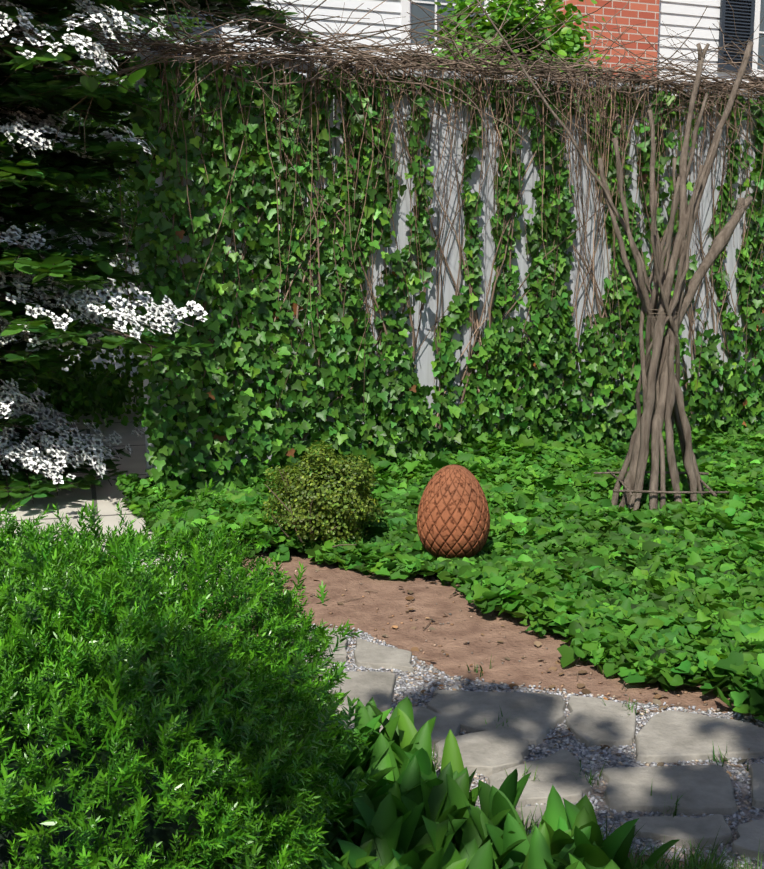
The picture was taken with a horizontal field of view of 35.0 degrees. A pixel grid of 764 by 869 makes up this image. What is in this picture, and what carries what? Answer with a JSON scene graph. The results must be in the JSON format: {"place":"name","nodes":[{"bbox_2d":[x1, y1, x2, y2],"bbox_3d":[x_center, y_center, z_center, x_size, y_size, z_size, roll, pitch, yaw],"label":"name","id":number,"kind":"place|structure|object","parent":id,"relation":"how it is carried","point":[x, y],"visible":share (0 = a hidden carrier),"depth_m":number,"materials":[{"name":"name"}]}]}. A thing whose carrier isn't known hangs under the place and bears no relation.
{"place":"outdoors","nodes":[
{"label":"outdoors","id":0,"kind":"place"},
{"bbox_2d":[0,424,250,589],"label":"patio paving","id":1,"kind":"structure","parent":0,"point":[107,497],"depth_m":5.83,"materials":[{"name":"beige stone"}]},
{"bbox_2d":[0,0,319,507],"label":"viburnum","id":2,"kind":"object","parent":1,"relation":"on","point":[30,261],"depth_m":5.62,"materials":[{"name":"green plant"}]},
{"bbox_2d":[56,372,309,479],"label":"wall","id":3,"kind":"structure","parent":0,"point":[135,462],"depth_m":7.72,"materials":[{"name":"concrete"}]},
{"bbox_2d":[4,354,137,414],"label":"flowers","id":4,"kind":"object","parent":3,"relation":"on","point":[117,398],"visible":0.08,"depth_m":8.68,"materials":[{"name":"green plant"}]},
{"bbox_2d":[0,0,214,367],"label":"shrub leaves","id":5,"kind":"object","parent":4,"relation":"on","point":[150,24],"visible":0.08,"depth_m":9.24,"materials":[{"name":"green plant"}]},
{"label":"bush stems","id":6,"kind":"object","parent":3,"relation":"on","visible":0},
{"bbox_2d":[420,0,620,202],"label":"bush behind fence","id":7,"kind":"object","parent":6,"relation":"on","point":[565,41],"visible":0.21,"depth_m":7.99,"materials":[{"name":"green plant"}]},
{"bbox_2d":[128,56,763,492],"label":"fence ivy leaves","id":8,"kind":"object","parent":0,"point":[250,408],"visible":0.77,"depth_m":6.29,"materials":[{"name":"green plant"}]},
{"bbox_2d":[200,548,763,868],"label":"ground","id":9,"kind":"structure","parent":0,"point":[388,599],"depth_m":4.10,"materials":[{"name":"brown soil"}]},
{"bbox_2d":[0,36,280,428],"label":"shrub leaves","id":10,"kind":"object","parent":9,"relation":"on","point":[89,401],"visible":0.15,"depth_m":8.14,"materials":[{"name":"green plant"}]},
{"bbox_2d":[0,478,377,868],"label":"yew shrub","id":11,"kind":"object","parent":9,"relation":"on","point":[274,691],"depth_m":2.13,"materials":[{"name":"green plant"}]},
{"bbox_2d":[11,0,748,372],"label":"house siding","id":12,"kind":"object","parent":9,"relation":"on","point":[679,16],"depth_m":11.53,"materials":[{"name":"paint"}]},
{"bbox_2d":[53,5,170,39],"bbox_3d":[-2.399,-4.379,10.286,1.140,1.885,0.175,-5,11,-26],"label":"window frame","id":13,"kind":"object","parent":12,"relation":"attached to","point":[153,29],"visible":0.17,"depth_m":10.57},
{"bbox_2d":[71,7,147,25],"bbox_3d":[-2.420,-4.364,10.332,0.810,1.660,0.044,-5,11,-26],"label":"window glass","id":14,"kind":"object","parent":13,"relation":"in","point":[137,19],"depth_m":10.57,"materials":[{"name":"grey glass"}]},
{"bbox_2d":[32,5,218,35],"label":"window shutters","id":15,"kind":"object","parent":12,"relation":"attached to","point":[174,24],"depth_m":10.73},
{"bbox_2d":[397,0,497,56],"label":"window frame","id":16,"kind":"object","parent":12,"relation":"attached to","point":[405,7],"visible":0.15,"depth_m":11.65,"materials":[{"name":"white wood"}]},
{"bbox_2d":[411,0,483,45],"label":"window glass","id":17,"kind":"object","parent":16,"relation":"in","point":[417,12],"depth_m":11.80,"materials":[{"name":"grey glass"}]},
{"bbox_2d":[717,0,754,72],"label":"window shutters","id":18,"kind":"object","parent":12,"relation":"attached to","point":[743,11],"depth_m":13.37,"materials":[{"name":"wood"}]},
{"bbox_2d":[747,0,763,79],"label":"window frame","id":19,"kind":"object","parent":12,"relation":"attached to","point":[756,25],"visible":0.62,"depth_m":13.52,"materials":[{"name":"white wood"}]},
{"bbox_2d":[757,0,763,69],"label":"window glass","id":20,"kind":"object","parent":19,"relation":"in","point":[761,44],"depth_m":13.65,"materials":[{"name":"grey glass"}]},
{"bbox_2d":[115,418,763,721],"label":"ground cover leaves","id":21,"kind":"object","parent":9,"relation":"on","point":[669,595],"visible":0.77,"depth_m":4.96,"materials":[{"name":"green plant"}]},
{"bbox_2d":[261,440,383,553],"bbox_3d":[-0.226,0.272,5.038,0.562,0.468,0.612,-5,11,-26],"label":"boxwood","id":22,"kind":"object","parent":21,"relation":"on","point":[321,484],"depth_m":4.96,"materials":[{"name":"green plant"}]},
{"bbox_2d":[417,465,489,557],"bbox_3d":[0.288,0.314,4.876,0.295,0.390,0.295,-5,11,-26],"label":"terracotta egg sculpture","id":23,"kind":"object","parent":21,"relation":"on","point":[453,517],"visible":0.9,"depth_m":4.77,"materials":[{"name":"orange ceramic"}]},
{"bbox_2d":[131,51,763,478],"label":"garden wall","id":24,"kind":"structure","parent":9,"relation":"on","point":[427,317],"depth_m":6.68,"materials":[{"name":"paint"}]},
{"bbox_2d":[0,0,763,464],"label":"bare vines","id":25,"kind":"object","parent":24,"relation":"attached to","point":[562,72],"visible":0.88,"depth_m":6.40,"materials":[{"name":"brown plant"}]},
{"bbox_2d":[245,686,679,868],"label":"broadleaf plants","id":26,"kind":"object","parent":9,"relation":"on","point":[411,810],"visible":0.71,"depth_m":2.43,"materials":[{"name":"green plant"}]},
{"bbox_2d":[244,567,761,776],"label":"dead leaf litter","id":27,"kind":"object","parent":9,"relation":"on","point":[656,701],"visible":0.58,"depth_m":3.62,"materials":[{"name":"brown plant"}]},
{"bbox_2d":[276,565,747,815],"bbox_3d":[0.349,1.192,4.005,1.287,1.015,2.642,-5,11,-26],"label":"soil clods","id":28,"kind":"object","parent":9,"relation":"on","point":[607,694],"visible":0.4,"depth_m":3.88,"materials":[{"name":"brown soil"}]},
{"bbox_2d":[299,623,763,868],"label":"gravel","id":29,"kind":"structure","parent":9,"relation":"on","point":[594,768],"depth_m":3.12,"materials":[{"name":"grey gravel"}]},
{"bbox_2d":[307,628,763,861],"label":"path flagstones","id":30,"kind":"object","parent":29,"relation":"on","point":[490,750],"visible":0.6,"depth_m":3.16,"materials":[{"name":"grey stone"}]},
{"bbox_2d":[432,655,747,816],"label":"grass tufts","id":31,"kind":"object","parent":29,"relation":"on","point":[676,802],"visible":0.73,"depth_m":3.08,"materials":[{"name":"green plant"}]},
{"bbox_2d":[337,590,748,769],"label":"soil twiglets","id":32,"kind":"object","parent":9,"relation":"on","point":[568,674],"visible":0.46,"depth_m":3.62,"materials":[{"name":"brown wood"}]},
{"bbox_2d":[547,0,658,78],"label":"brick chimney","id":33,"kind":"object","parent":9,"relation":"on","point":[633,12],"depth_m":12.13,"materials":[{"name":"red brick"}]},
{"bbox_2d":[476,0,753,510],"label":"branch bundle sculpture","id":34,"kind":"object","parent":9,"relation":"on","point":[663,398],"visible":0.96,"depth_m":5.55,"materials":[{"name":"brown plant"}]},
{"bbox_2d":[646,309,677,317],"bbox_3d":[1.292,-0.560,5.571,0.153,0.053,0.152,-5,11,-26],"label":"twine binding","id":35,"kind":"object","parent":34,"relation":"on","point":[659,313],"visible":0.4,"depth_m":5.51,"materials":[{"name":"brown fabric"}]},
{"bbox_2d":[453,802,762,868],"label":"lawn grass","id":36,"kind":"structure","parent":0,"point":[692,859],"depth_m":2.55,"materials":[{"name":"green plant"}]}
]}

